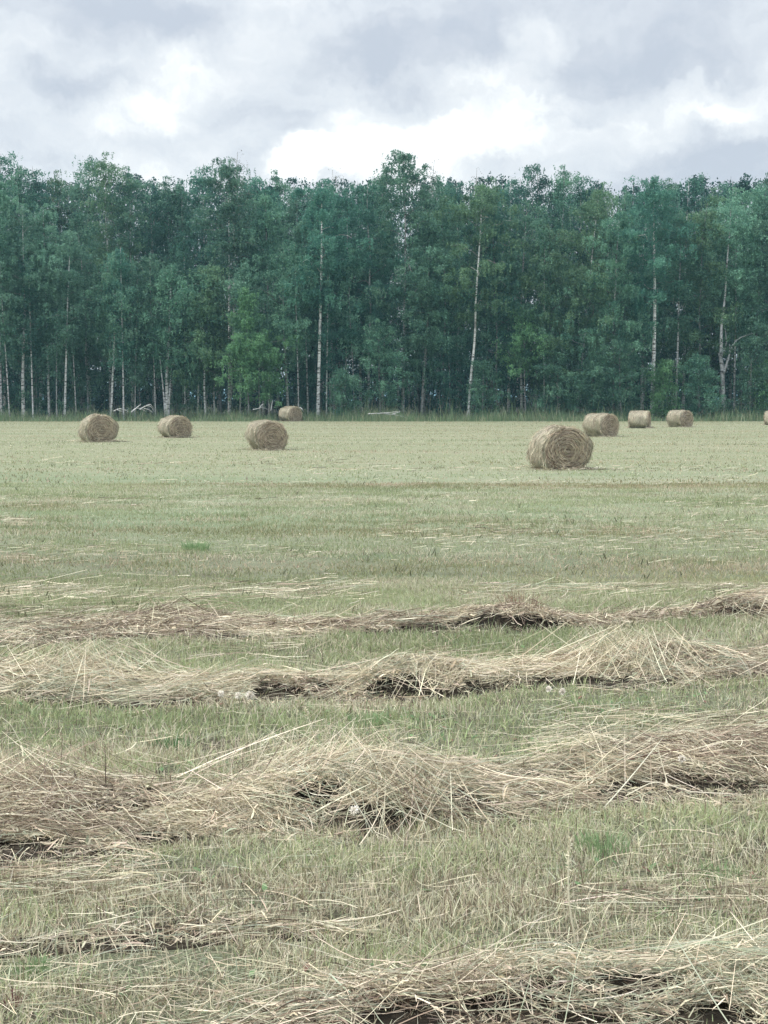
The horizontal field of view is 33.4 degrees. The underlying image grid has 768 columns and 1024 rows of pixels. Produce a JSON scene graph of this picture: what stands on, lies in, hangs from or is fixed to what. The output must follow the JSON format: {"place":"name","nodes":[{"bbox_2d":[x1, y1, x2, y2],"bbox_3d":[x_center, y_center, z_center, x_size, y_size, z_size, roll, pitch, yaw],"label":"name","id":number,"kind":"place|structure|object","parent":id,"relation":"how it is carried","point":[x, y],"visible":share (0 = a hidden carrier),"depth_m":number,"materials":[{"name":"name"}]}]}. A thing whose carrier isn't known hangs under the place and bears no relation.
{"place":"outdoors","nodes":[
{"label":"outdoors","id":0,"kind":"place"},
{"bbox_2d":[0,384,763,421],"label":"tall grass","id":1,"kind":"structure","parent":0,"point":[512,415],"depth_m":104.42,"materials":[{"name":"green plant"}]},
{"bbox_2d":[0,400,767,1023],"bbox_3d":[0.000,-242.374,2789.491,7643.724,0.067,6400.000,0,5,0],"label":"meadow ground","id":2,"kind":"structure","parent":0,"point":[466,476],"depth_m":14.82,"materials":[{"name":"green plant"}]},
{"bbox_2d":[0,223,22,419],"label":"birch tree","id":3,"kind":"object","parent":2,"relation":"on","point":[4,338],"visible":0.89,"depth_m":105.85,"materials":[{"name":"green plant"}]},
{"bbox_2d":[0,174,37,413],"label":"birch tree","id":4,"kind":"object","parent":2,"relation":"on","point":[5,201],"visible":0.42,"depth_m":106.89,"materials":[{"name":"green plant"}]},
{"bbox_2d":[0,151,57,412],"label":"birch tree","id":5,"kind":"object","parent":2,"relation":"on","point":[5,162],"visible":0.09,"depth_m":114.52,"materials":[{"name":"green plant"}]},
{"bbox_2d":[0,206,58,416],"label":"birch tree","id":6,"kind":"object","parent":2,"relation":"on","point":[18,301],"visible":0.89,"depth_m":106.19,"materials":[{"name":"green plant"}]},
{"bbox_2d":[0,165,59,368],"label":"birch tree","id":7,"kind":"object","parent":2,"relation":"on","point":[20,173],"visible":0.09,"depth_m":114.54,"materials":[{"name":"green plant"}]},
{"bbox_2d":[3,256,57,415],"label":"birch tree","id":8,"kind":"object","parent":2,"relation":"on","point":[38,320],"visible":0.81,"depth_m":106.52,"materials":[{"name":"green plant"}]},
{"bbox_2d":[9,166,74,417],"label":"birch tree","id":9,"kind":"object","parent":2,"relation":"on","point":[38,185],"visible":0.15,"depth_m":117.09,"materials":[{"name":"green plant"}]},
{"bbox_2d":[13,340,78,414],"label":"bush","id":10,"kind":"object","parent":2,"relation":"on","point":[39,385],"visible":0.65,"depth_m":108.56,"materials":[{"name":"green plant"}]},
{"bbox_2d":[15,202,89,416],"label":"birch tree","id":11,"kind":"object","parent":2,"relation":"on","point":[44,217],"visible":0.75,"depth_m":106.78,"materials":[{"name":"green plant"}]},
{"bbox_2d":[35,233,80,417],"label":"birch tree","id":12,"kind":"object","parent":2,"relation":"on","point":[56,362],"visible":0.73,"depth_m":106.97,"materials":[{"name":"green plant"}]},
{"bbox_2d":[42,260,99,410],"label":"birch tree","id":13,"kind":"object","parent":2,"relation":"on","point":[68,314],"visible":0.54,"depth_m":107.21,"materials":[{"name":"green plant"}]},
{"bbox_2d":[40,169,105,415],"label":"birch tree","id":14,"kind":"object","parent":2,"relation":"on","point":[57,190],"visible":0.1,"depth_m":118.25,"materials":[{"name":"green plant"}]},
{"bbox_2d":[36,230,110,417],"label":"birch tree","id":15,"kind":"object","parent":2,"relation":"on","point":[69,250],"visible":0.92,"depth_m":106.46,"materials":[{"name":"green plant"}]},
{"bbox_2d":[45,333,111,414],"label":"bush","id":16,"kind":"object","parent":2,"relation":"on","point":[71,402],"visible":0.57,"depth_m":109.62,"materials":[{"name":"green plant"}]},
{"bbox_2d":[44,211,117,415],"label":"birch tree","id":17,"kind":"object","parent":2,"relation":"on","point":[77,221],"visible":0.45,"depth_m":109.60,"materials":[{"name":"green plant"}]},
{"bbox_2d":[50,155,118,411],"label":"birch tree","id":18,"kind":"object","parent":2,"relation":"on","point":[87,186],"visible":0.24,"depth_m":116.98,"materials":[{"name":"green plant"}]},
{"bbox_2d":[70,413,125,441],"bbox_3d":[-11.762,-3.455,52.347,2.595,1.202,2.061,-2,6,-26],"label":"hay bale","id":19,"kind":"object","parent":2,"relation":"on","point":[99,427],"visible":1,"depth_m":51.85,"materials":[{"name":"plant"}]},
{"bbox_2d":[71,151,151,408],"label":"birch tree","id":20,"kind":"object","parent":2,"relation":"on","point":[107,209],"visible":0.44,"depth_m":114.54,"materials":[{"name":"green plant"}]},
{"bbox_2d":[77,248,146,415],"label":"birch tree","id":21,"kind":"object","parent":2,"relation":"on","point":[110,321],"visible":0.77,"depth_m":106.07,"materials":[{"name":"green plant"}]},
{"bbox_2d":[90,246,148,417],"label":"birch tree","id":22,"kind":"object","parent":2,"relation":"on","point":[123,268],"visible":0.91,"depth_m":105.80,"materials":[{"name":"green plant"}]},
{"bbox_2d":[89,166,170,417],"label":"birch tree","id":23,"kind":"object","parent":2,"relation":"on","point":[124,236],"visible":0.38,"depth_m":114.73,"materials":[{"name":"green plant"}]},
{"bbox_2d":[110,271,157,416],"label":"birch tree","id":24,"kind":"object","parent":2,"relation":"on","point":[140,371],"visible":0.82,"depth_m":106.62,"materials":[{"name":"green plant"}]},
{"bbox_2d":[108,333,174,417],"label":"bush","id":25,"kind":"object","parent":2,"relation":"on","point":[146,388],"visible":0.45,"depth_m":109.29,"materials":[{"name":"green plant"}]},
{"bbox_2d":[108,179,182,415],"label":"birch tree","id":26,"kind":"object","parent":2,"relation":"on","point":[159,242],"visible":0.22,"depth_m":116.98,"materials":[{"name":"green plant"}]},
{"bbox_2d":[123,252,179,416],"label":"birch tree","id":27,"kind":"object","parent":2,"relation":"on","point":[146,261],"visible":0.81,"depth_m":106.54,"materials":[{"name":"green plant"}]},
{"bbox_2d":[133,176,202,413],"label":"birch tree","id":28,"kind":"object","parent":2,"relation":"on","point":[170,231],"visible":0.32,"depth_m":117.54,"materials":[{"name":"green plant"}]},
{"bbox_2d":[152,415,198,437],"bbox_3d":[-9.597,-3.901,58.143,2.622,1.077,1.850,-3,6,-34],"label":"hay bale","id":29,"kind":"object","parent":2,"relation":"on","point":[174,426],"visible":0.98,"depth_m":57.74,"materials":[{"name":"plant"}]},
{"bbox_2d":[140,179,213,417],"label":"birch tree","id":30,"kind":"object","parent":2,"relation":"on","point":[191,260],"visible":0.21,"depth_m":118.09,"materials":[{"name":"green plant"}]},
{"bbox_2d":[131,263,228,416],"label":"birch tree","id":31,"kind":"object","parent":2,"relation":"on","point":[163,341],"visible":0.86,"depth_m":106.35,"materials":[{"name":"green plant"}]},
{"bbox_2d":[152,346,210,415],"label":"bush","id":32,"kind":"object","parent":2,"relation":"on","point":[177,393],"visible":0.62,"depth_m":108.14,"materials":[{"name":"green plant"}]},
{"bbox_2d":[163,231,207,404],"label":"birch tree","id":33,"kind":"object","parent":2,"relation":"on","point":[182,253],"visible":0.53,"depth_m":107.07,"materials":[{"name":"green plant"}]},
{"bbox_2d":[159,265,232,414],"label":"birch tree","id":34,"kind":"object","parent":2,"relation":"on","point":[193,333],"visible":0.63,"depth_m":106.87,"materials":[{"name":"green plant"}]},
{"bbox_2d":[168,298,232,419],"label":"birch tree","id":35,"kind":"object","parent":2,"relation":"on","point":[214,389],"visible":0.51,"depth_m":107.66,"materials":[{"name":"green plant"}]},
{"bbox_2d":[164,163,238,412],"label":"birch tree","id":36,"kind":"object","parent":2,"relation":"on","point":[195,199],"visible":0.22,"depth_m":117.99,"materials":[{"name":"green plant"}]},
{"bbox_2d":[169,263,239,414],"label":"birch tree","id":37,"kind":"object","parent":2,"relation":"on","point":[207,309],"visible":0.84,"depth_m":106.34,"materials":[{"name":"green plant"}]},
{"bbox_2d":[0,895,418,971],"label":"hay windrow","id":38,"kind":"object","parent":2,"relation":"on","point":[129,944],"visible":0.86,"depth_m":4.03,"materials":[{"name":"beige plant"}]},
{"bbox_2d":[190,156,276,414],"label":"birch tree","id":39,"kind":"object","parent":2,"relation":"on","point":[228,208],"visible":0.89,"depth_m":109.84,"materials":[{"name":"green plant"}]},
{"bbox_2d":[215,287,273,412],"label":"young tree","id":40,"kind":"object","parent":2,"relation":"on","point":[245,301],"visible":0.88,"depth_m":104.58,"materials":[{"name":"green plant"}]},
{"bbox_2d":[223,258,271,413],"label":"birch tree","id":41,"kind":"object","parent":2,"relation":"on","point":[247,275],"visible":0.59,"depth_m":105.70,"materials":[{"name":"green plant"}]},
{"bbox_2d":[211,176,292,414],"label":"birch tree","id":42,"kind":"object","parent":2,"relation":"on","point":[256,180],"visible":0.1,"depth_m":115.36,"materials":[{"name":"green plant"}]},
{"bbox_2d":[210,328,302,417],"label":"bush","id":43,"kind":"object","parent":2,"relation":"on","point":[253,384],"visible":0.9,"depth_m":104.60,"materials":[{"name":"green plant"}]},
{"bbox_2d":[237,419,308,449],"bbox_3d":[-3.943,-2.672,44.094,2.884,1.092,1.842,-2,5,-24],"label":"hay bale","id":44,"kind":"object","parent":2,"relation":"on","point":[266,434],"visible":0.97,"depth_m":43.57,"materials":[{"name":"plant"}]},
{"bbox_2d":[232,189,316,416],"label":"birch tree","id":45,"kind":"object","parent":2,"relation":"on","point":[268,215],"visible":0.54,"depth_m":109.83,"materials":[{"name":"green plant"}]},
{"bbox_2d":[217,249,334,405],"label":"birch tree","id":46,"kind":"object","parent":2,"relation":"on","point":[276,274],"visible":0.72,"depth_m":106.77,"materials":[{"name":"green plant"}]},
{"bbox_2d":[262,185,329,406],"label":"birch tree","id":47,"kind":"object","parent":2,"relation":"on","point":[295,204],"visible":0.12,"depth_m":115.65,"materials":[{"name":"green plant"}]},
{"bbox_2d":[275,241,321,406],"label":"birch tree","id":48,"kind":"object","parent":2,"relation":"on","point":[295,255],"visible":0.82,"depth_m":106.38,"materials":[{"name":"green plant"}]},
{"bbox_2d":[259,219,351,413],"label":"birch tree","id":49,"kind":"object","parent":2,"relation":"on","point":[297,229],"visible":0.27,"depth_m":108.38,"materials":[{"name":"green plant"}]},
{"bbox_2d":[281,357,334,414],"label":"bush","id":50,"kind":"object","parent":2,"relation":"on","point":[302,393],"visible":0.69,"depth_m":111.17,"materials":[{"name":"green plant"}]},
{"bbox_2d":[301,268,349,410],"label":"birch tree","id":51,"kind":"object","parent":2,"relation":"on","point":[325,362],"visible":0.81,"depth_m":107.22,"materials":[{"name":"green plant"}]},
{"bbox_2d":[284,178,372,413],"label":"birch tree","id":52,"kind":"object","parent":2,"relation":"on","point":[339,216],"visible":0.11,"depth_m":111.06,"materials":[{"name":"green plant"}]},
{"bbox_2d":[283,178,381,415],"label":"birch tree","id":53,"kind":"object","parent":2,"relation":"on","point":[319,263],"visible":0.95,"depth_m":105.99,"materials":[{"name":"green plant"}]},
{"bbox_2d":[322,365,368,416],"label":"bush","id":54,"kind":"object","parent":2,"relation":"on","point":[341,375],"visible":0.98,"depth_m":105.31,"materials":[{"name":"green plant"}]},
{"bbox_2d":[329,248,372,410],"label":"birch tree","id":55,"kind":"object","parent":2,"relation":"on","point":[346,284],"visible":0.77,"depth_m":107.30,"materials":[{"name":"green plant"}]},
{"bbox_2d":[313,185,391,406],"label":"birch tree","id":56,"kind":"object","parent":2,"relation":"on","point":[345,202],"visible":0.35,"depth_m":109.94,"materials":[{"name":"green plant"}]},
{"bbox_2d":[333,182,393,411],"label":"birch tree","id":57,"kind":"object","parent":2,"relation":"on","point":[357,362],"visible":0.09,"depth_m":115.57,"materials":[{"name":"green plant"}]},
{"bbox_2d":[331,184,418,414],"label":"birch tree","id":58,"kind":"object","parent":2,"relation":"on","point":[370,219],"visible":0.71,"depth_m":107.89,"materials":[{"name":"green plant"}]},
{"bbox_2d":[342,318,416,412],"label":"bush","id":59,"kind":"object","parent":2,"relation":"on","point":[376,333],"visible":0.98,"depth_m":106.36,"materials":[{"name":"green plant"}]},
{"bbox_2d":[345,170,421,408],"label":"birch tree","id":60,"kind":"object","parent":2,"relation":"on","point":[395,224],"visible":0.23,"depth_m":113.94,"materials":[{"name":"green plant"}]},
{"bbox_2d":[0,697,767,884],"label":"hay windrow","id":61,"kind":"object","parent":2,"relation":"on","point":[367,781],"visible":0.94,"depth_m":5.33,"materials":[{"name":"beige plant"}]},
{"bbox_2d":[0,435,767,1023],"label":"loose hay","id":62,"kind":"object","parent":2,"relation":"on","point":[554,585],"visible":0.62,"depth_m":5.25},
{"bbox_2d":[0,611,767,715],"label":"hay windrow","id":63,"kind":"object","parent":2,"relation":"on","point":[642,659],"visible":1,"depth_m":7.57,"materials":[{"name":"beige plant"}]},
{"bbox_2d":[0,581,767,653],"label":"hay windrow","id":64,"kind":"object","parent":2,"relation":"on","point":[514,615],"visible":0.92,"depth_m":9.51,"materials":[{"name":"beige plant"}]},
{"bbox_2d":[1,172,767,417],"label":"deep forest","id":65,"kind":"object","parent":2,"relation":"on","point":[223,404],"visible":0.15,"depth_m":126.68,"materials":[{"name":"green plant"}]},
{"bbox_2d":[359,149,457,414],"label":"birch tree","id":66,"kind":"object","parent":2,"relation":"on","point":[403,159],"visible":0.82,"depth_m":106.72,"materials":[{"name":"green plant"}]},
{"bbox_2d":[72,894,767,1023],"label":"hay windrow","id":67,"kind":"object","parent":2,"relation":"on","point":[571,981],"visible":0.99,"depth_m":3.57,"materials":[{"name":"beige plant"}]},
{"bbox_2d":[388,207,471,415],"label":"birch tree","id":68,"kind":"object","parent":2,"relation":"on","point":[436,297],"visible":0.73,"depth_m":106.57,"materials":[{"name":"green plant"}]},
{"bbox_2d":[400,197,495,415],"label":"birch tree","id":69,"kind":"object","parent":2,"relation":"on","point":[457,338],"visible":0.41,"depth_m":107.96,"materials":[{"name":"green plant"}]},
{"bbox_2d":[419,334,483,415],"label":"bush","id":70,"kind":"object","parent":2,"relation":"on","point":[448,376],"visible":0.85,"depth_m":108.16,"materials":[{"name":"green plant"}]},
{"bbox_2d":[412,180,490,414],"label":"birch tree","id":71,"kind":"object","parent":2,"relation":"on","point":[459,200],"visible":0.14,"depth_m":116.26,"materials":[{"name":"green plant"}]},
{"bbox_2d":[423,183,538,414],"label":"birch tree","id":72,"kind":"object","parent":2,"relation":"on","point":[482,207],"visible":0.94,"depth_m":105.69,"materials":[{"name":"green plant"}]},
{"bbox_2d":[461,359,518,417],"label":"bush","id":73,"kind":"object","parent":2,"relation":"on","point":[484,368],"visible":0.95,"depth_m":106.33,"materials":[{"name":"green plant"}]},
{"bbox_2d":[457,209,554,410],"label":"birch tree","id":74,"kind":"object","parent":2,"relation":"on","point":[496,334],"visible":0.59,"depth_m":107.36,"materials":[{"name":"green plant"}]},
{"bbox_2d":[464,174,547,412],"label":"birch tree","id":75,"kind":"object","parent":2,"relation":"on","point":[510,195],"visible":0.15,"depth_m":114.71,"materials":[{"name":"green plant"}]},
{"bbox_2d":[468,200,569,410],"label":"birch tree","id":76,"kind":"object","parent":2,"relation":"on","point":[533,222],"visible":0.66,"depth_m":106.55,"materials":[{"name":"green plant"}]},
{"bbox_2d":[490,306,556,414],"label":"young tree","id":77,"kind":"object","parent":2,"relation":"on","point":[518,341],"visible":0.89,"depth_m":106.11,"materials":[{"name":"green plant"}]},
{"bbox_2d":[505,163,573,410],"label":"birch tree","id":78,"kind":"object","parent":2,"relation":"on","point":[544,182],"visible":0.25,"depth_m":114.27,"materials":[{"name":"green plant"}]},
{"bbox_2d":[520,228,575,411],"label":"birch tree","id":79,"kind":"object","parent":2,"relation":"on","point":[544,254],"visible":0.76,"depth_m":105.86,"materials":[{"name":"green plant"}]},
{"bbox_2d":[505,224,597,408],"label":"birch tree","id":80,"kind":"object","parent":2,"relation":"on","point":[527,280],"visible":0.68,"depth_m":105.77,"materials":[{"name":"green plant"}]},
{"bbox_2d":[517,334,588,417],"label":"bush","id":81,"kind":"object","parent":2,"relation":"on","point":[560,358],"visible":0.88,"depth_m":105.43,"materials":[{"name":"green plant"}]},
{"bbox_2d":[518,165,599,411],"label":"birch tree","id":82,"kind":"object","parent":2,"relation":"on","point":[563,185],"visible":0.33,"depth_m":114.30,"materials":[{"name":"green plant"}]},
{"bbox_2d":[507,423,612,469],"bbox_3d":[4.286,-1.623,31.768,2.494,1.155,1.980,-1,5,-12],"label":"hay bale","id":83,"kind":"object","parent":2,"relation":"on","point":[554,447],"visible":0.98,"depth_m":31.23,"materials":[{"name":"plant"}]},
{"bbox_2d":[550,175,614,413],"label":"birch tree","id":84,"kind":"object","parent":2,"relation":"on","point":[580,196],"visible":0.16,"depth_m":116.64,"materials":[{"name":"green plant"}]},
{"bbox_2d":[526,189,653,413],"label":"birch tree","id":85,"kind":"object","parent":2,"relation":"on","point":[596,211],"visible":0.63,"depth_m":106.76,"materials":[{"name":"green plant"}]},
{"bbox_2d":[562,359,625,414],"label":"bush","id":86,"kind":"object","parent":2,"relation":"on","point":[591,385],"visible":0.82,"depth_m":104.95,"materials":[{"name":"green plant"}]},
{"bbox_2d":[582,412,619,436],"bbox_3d":[10.238,-4.098,59.935,3.094,1.172,1.977,-4,6,-36],"label":"hay bale","id":87,"kind":"object","parent":2,"relation":"on","point":[600,424],"visible":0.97,"depth_m":59.43,"materials":[{"name":"plant"}]},
{"bbox_2d":[573,827,630,858],"bbox_3d":[0.834,1.252,4.867,0.246,0.088,0.288,0,5,0],"label":"grass tuft","id":88,"kind":"object","parent":2,"relation":"on","point":[608,840],"visible":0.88,"depth_m":4.86,"materials":[{"name":"green plant"}]},
{"bbox_2d":[551,209,668,412],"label":"birch tree","id":89,"kind":"object","parent":2,"relation":"on","point":[617,263],"visible":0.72,"depth_m":105.44,"materials":[{"name":"green plant"}]},
{"bbox_2d":[581,333,660,417],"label":"bush","id":90,"kind":"object","parent":2,"relation":"on","point":[617,343],"visible":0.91,"depth_m":104.54,"materials":[{"name":"green plant"}]},
{"bbox_2d":[608,175,681,409],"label":"birch tree","id":91,"kind":"object","parent":2,"relation":"on","point":[642,182],"visible":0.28,"depth_m":115.10,"materials":[{"name":"green plant"}]},
{"bbox_2d":[614,175,700,416],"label":"birch tree","id":92,"kind":"object","parent":2,"relation":"on","point":[653,197],"visible":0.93,"depth_m":105.38,"materials":[{"name":"green plant"}]},
{"bbox_2d":[640,358,684,420],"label":"bush","id":93,"kind":"object","parent":2,"relation":"on","point":[664,387],"visible":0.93,"depth_m":105.09,"materials":[{"name":"green plant"}]},
{"bbox_2d":[637,208,732,409],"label":"birch tree","id":94,"kind":"object","parent":2,"relation":"on","point":[680,320],"visible":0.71,"depth_m":106.66,"materials":[{"name":"green plant"}]},
{"bbox_2d":[642,203,743,417],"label":"birch tree","id":95,"kind":"object","parent":2,"relation":"on","point":[698,334],"visible":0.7,"depth_m":107.08,"materials":[{"name":"green plant"}]},
{"bbox_2d":[657,172,736,409],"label":"birch tree","id":96,"kind":"object","parent":2,"relation":"on","point":[687,208],"visible":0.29,"depth_m":116.00,"materials":[{"name":"green plant"}]},
{"bbox_2d":[666,352,731,419],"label":"bush","id":97,"kind":"object","parent":2,"relation":"on","point":[700,363],"visible":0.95,"depth_m":105.53,"materials":[{"name":"green plant"}]},
{"bbox_2d":[683,186,738,406],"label":"birch tree","id":98,"kind":"object","parent":2,"relation":"on","point":[716,326],"visible":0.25,"depth_m":117.41,"materials":[{"name":"green plant"}]},
{"bbox_2d":[692,187,766,411],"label":"birch tree","id":99,"kind":"object","parent":2,"relation":"on","point":[756,302],"visible":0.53,"depth_m":107.95,"materials":[{"name":"green plant"}]},
{"bbox_2d":[700,196,767,414],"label":"birch tree","id":100,"kind":"object","parent":2,"relation":"on","point":[730,225],"visible":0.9,"depth_m":106.34,"materials":[{"name":"green plant"}]},
{"bbox_2d":[717,336,767,418],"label":"bush","id":101,"kind":"object","parent":2,"relation":"on","point":[749,398],"visible":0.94,"depth_m":104.95,"materials":[{"name":"green plant"}]},
{"bbox_2d":[722,200,767,378],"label":"birch tree","id":102,"kind":"object","parent":2,"relation":"on","point":[764,310],"visible":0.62,"depth_m":106.24,"materials":[{"name":"green plant"}]},
{"bbox_2d":[724,188,767,408],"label":"birch tree","id":103,"kind":"object","parent":2,"relation":"on","point":[756,209],"visible":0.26,"depth_m":109.12,"materials":[{"name":"green plant"}]},
{"bbox_2d":[0,0,767,399],"label":"sky","id":104,"kind":"structure","parent":0,"point":[609,91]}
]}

